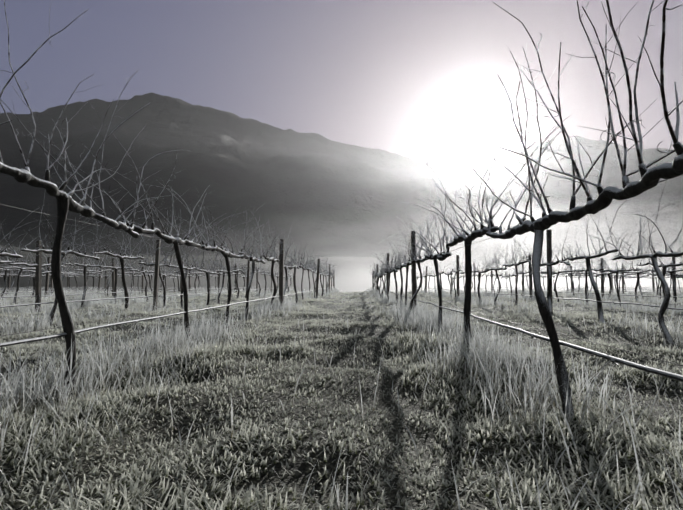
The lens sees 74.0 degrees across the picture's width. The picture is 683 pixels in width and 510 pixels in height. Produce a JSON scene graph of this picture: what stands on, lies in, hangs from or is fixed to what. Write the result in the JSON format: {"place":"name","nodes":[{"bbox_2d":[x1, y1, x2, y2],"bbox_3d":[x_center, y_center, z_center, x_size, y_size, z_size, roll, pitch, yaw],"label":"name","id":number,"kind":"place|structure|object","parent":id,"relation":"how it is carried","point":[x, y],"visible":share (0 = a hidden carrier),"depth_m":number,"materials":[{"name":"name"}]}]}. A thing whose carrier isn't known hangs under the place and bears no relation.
{"place":"outdoors","nodes":[
{"label":"outdoors","id":0,"kind":"place"},
{"bbox_2d":[0,92,682,509],"bbox_3d":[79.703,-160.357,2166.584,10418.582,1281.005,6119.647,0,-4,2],"label":"terrain","id":1,"kind":"structure","parent":0,"point":[370,182],"depth_m":456.07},
{"bbox_2d":[0,265,49,287],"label":"vine row","id":2,"kind":"object","parent":1,"relation":"on","point":[21,275],"depth_m":24.23,"materials":[{"name":"grey plant"}]},
{"bbox_2d":[9,266,68,288],"bbox_3d":[-17.789,0.870,13.514,0.159,2.060,30.346,0,-4,2],"label":"trellis","id":3,"kind":"object","parent":1,"relation":"on","point":[27,286],"depth_m":23.92,"materials":[{"name":"grey wood"}]},
{"bbox_2d":[0,263,104,294],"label":"vine row","id":4,"kind":"object","parent":1,"relation":"on","point":[43,274],"depth_m":22.45,"materials":[{"name":"grey plant"}]},
{"bbox_2d":[0,271,106,292],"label":"trellis","id":5,"kind":"object","parent":1,"relation":"on","point":[51,286],"depth_m":23.50,"materials":[{"name":"grey wood"}]},
{"bbox_2d":[0,259,140,293],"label":"vine row","id":6,"kind":"object","parent":1,"relation":"on","point":[66,275],"depth_m":21.62,"materials":[{"name":"grey plant"}]},
{"bbox_2d":[2,268,139,291],"bbox_3d":[-12.989,0.907,13.329,0.180,2.007,30.347,0,-4,2],"label":"trellis","id":7,"kind":"object","parent":1,"relation":"on","point":[98,283],"depth_m":23.54,"materials":[{"name":"grey wood"}]},
{"bbox_2d":[1,251,176,299],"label":"vine row","id":8,"kind":"object","parent":1,"relation":"on","point":[64,274],"depth_m":17.69,"materials":[{"name":"grey plant"}]},
{"bbox_2d":[6,257,180,296],"bbox_3d":[-10.583,0.861,13.239,0.166,1.966,30.342,0,-4,2],"label":"trellis","id":9,"kind":"object","parent":1,"relation":"on","point":[47,279],"depth_m":16.16,"materials":[{"name":"grey wood"}]},
{"bbox_2d":[0,247,217,303],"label":"vine row","id":10,"kind":"object","parent":1,"relation":"on","point":[62,272],"depth_m":15.67,"materials":[{"name":"grey plant"}]},
{"bbox_2d":[0,258,218,295],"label":"trellis","id":11,"kind":"object","parent":1,"relation":"on","point":[113,275],"depth_m":16.15,"materials":[{"name":"grey wood"}]},
{"bbox_2d":[0,222,251,312],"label":"vine row","id":12,"kind":"object","parent":1,"relation":"on","point":[84,270],"visible":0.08,"depth_m":11.32,"materials":[{"name":"grey plant"}]},
{"bbox_2d":[0,240,257,311],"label":"trellis","id":13,"kind":"object","parent":1,"relation":"on","point":[38,278],"visible":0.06,"depth_m":8.98,"materials":[{"name":"grey wood"}]},
{"bbox_2d":[0,180,293,325],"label":"vine row","id":14,"kind":"object","parent":1,"relation":"on","point":[63,255],"visible":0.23,"depth_m":7.71,"materials":[{"name":"grey plant"}]},
{"bbox_2d":[0,239,295,310],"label":"trellis","id":15,"kind":"object","parent":1,"relation":"on","point":[156,277],"visible":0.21,"depth_m":8.66,"materials":[{"name":"grey wood"}]},
{"bbox_2d":[0,204,334,346],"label":"trellis","id":16,"kind":"object","parent":1,"relation":"on","point":[281,274],"visible":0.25,"depth_m":3.63,"materials":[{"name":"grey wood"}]},
{"bbox_2d":[0,0,338,399],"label":"vine row","id":17,"kind":"object","parent":1,"relation":"on","point":[66,202],"visible":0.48,"depth_m":2.86,"materials":[{"name":"grey plant"}]},
{"bbox_2d":[0,290,682,509],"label":"grass","id":18,"kind":"structure","parent":1,"relation":"on","point":[110,402],"depth_m":1.86,"materials":[{"name":"grey plant"}]},
{"bbox_2d":[0,285,682,509],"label":"grass under vine","id":19,"kind":"structure","parent":1,"relation":"on","point":[421,315],"depth_m":2.83,"materials":[{"name":"grey plant"}]},
{"bbox_2d":[370,0,682,418],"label":"vine row","id":20,"kind":"object","parent":1,"relation":"on","point":[651,177],"visible":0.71,"depth_m":1.95,"materials":[{"name":"black plant"}]},
{"bbox_2d":[372,174,682,381],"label":"trellis","id":21,"kind":"object","parent":1,"relation":"on","point":[617,361],"visible":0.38,"depth_m":1.94,"materials":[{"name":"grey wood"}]},
{"bbox_2d":[410,180,682,343],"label":"vine row","id":22,"kind":"object","parent":1,"relation":"on","point":[664,303],"visible":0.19,"depth_m":6.28,"materials":[{"name":"grey plant"}]},
{"bbox_2d":[411,229,682,309],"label":"trellis","id":23,"kind":"object","parent":1,"relation":"on","point":[549,242],"visible":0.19,"depth_m":7.86,"materials":[{"name":"grey wood"}]},
{"bbox_2d":[447,222,682,310],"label":"vine row","id":24,"kind":"object","parent":1,"relation":"on","point":[664,267],"visible":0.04,"depth_m":10.76,"materials":[{"name":"grey plant"}]},
{"bbox_2d":[450,254,682,298],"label":"trellis","id":25,"kind":"object","parent":1,"relation":"on","point":[530,280],"depth_m":15.01,"materials":[{"name":"grey wood"}]},
{"bbox_2d":[491,258,671,296],"bbox_3d":[8.576,0.829,12.512,0.167,2.059,30.345,0,-4,2],"label":"trellis","id":26,"kind":"object","parent":1,"relation":"on","point":[602,290],"depth_m":15.15,"materials":[{"name":"grey wood"}]},
{"bbox_2d":[494,241,682,301],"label":"vine row","id":27,"kind":"object","parent":1,"relation":"on","point":[640,272],"depth_m":14.57,"materials":[{"name":"grey plant"}]},
{"bbox_2d":[532,257,678,298],"bbox_3d":[10.982,0.836,12.464,0.169,1.999,30.433,0,-4,2],"label":"trellis","id":28,"kind":"object","parent":1,"relation":"on","point":[674,276],"depth_m":16.47,"materials":[{"name":"grey wood"}]},
{"bbox_2d":[541,254,682,298],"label":"vine row","id":29,"kind":"object","parent":1,"relation":"on","point":[675,274],"depth_m":18.48,"materials":[{"name":"grey plant"}]},
{"bbox_2d":[573,260,682,295],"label":"vine row","id":30,"kind":"object","parent":1,"relation":"on","point":[630,277],"depth_m":21.81,"materials":[{"name":"grey plant"}]},
{"bbox_2d":[598,266,682,293],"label":"trellis","id":31,"kind":"object","parent":1,"relation":"on","point":[630,287],"depth_m":22.13,"materials":[{"name":"grey wood"}]},
{"bbox_2d":[611,278,682,292],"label":"trellis","id":32,"kind":"object","parent":1,"relation":"on","point":[631,287],"depth_m":25.95,"materials":[{"name":"wood"}]},
{"bbox_2d":[615,266,682,294],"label":"vine row","id":33,"kind":"object","parent":1,"relation":"on","point":[650,277],"depth_m":23.95,"materials":[{"name":"grey plant"}]},
{"bbox_2d":[652,272,682,290],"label":"trellis","id":34,"kind":"object","parent":1,"relation":"on","point":[653,283],"depth_m":27.19,"materials":[{"name":"wood"}]},
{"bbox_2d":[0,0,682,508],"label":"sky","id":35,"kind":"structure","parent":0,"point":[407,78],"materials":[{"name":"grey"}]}
]}

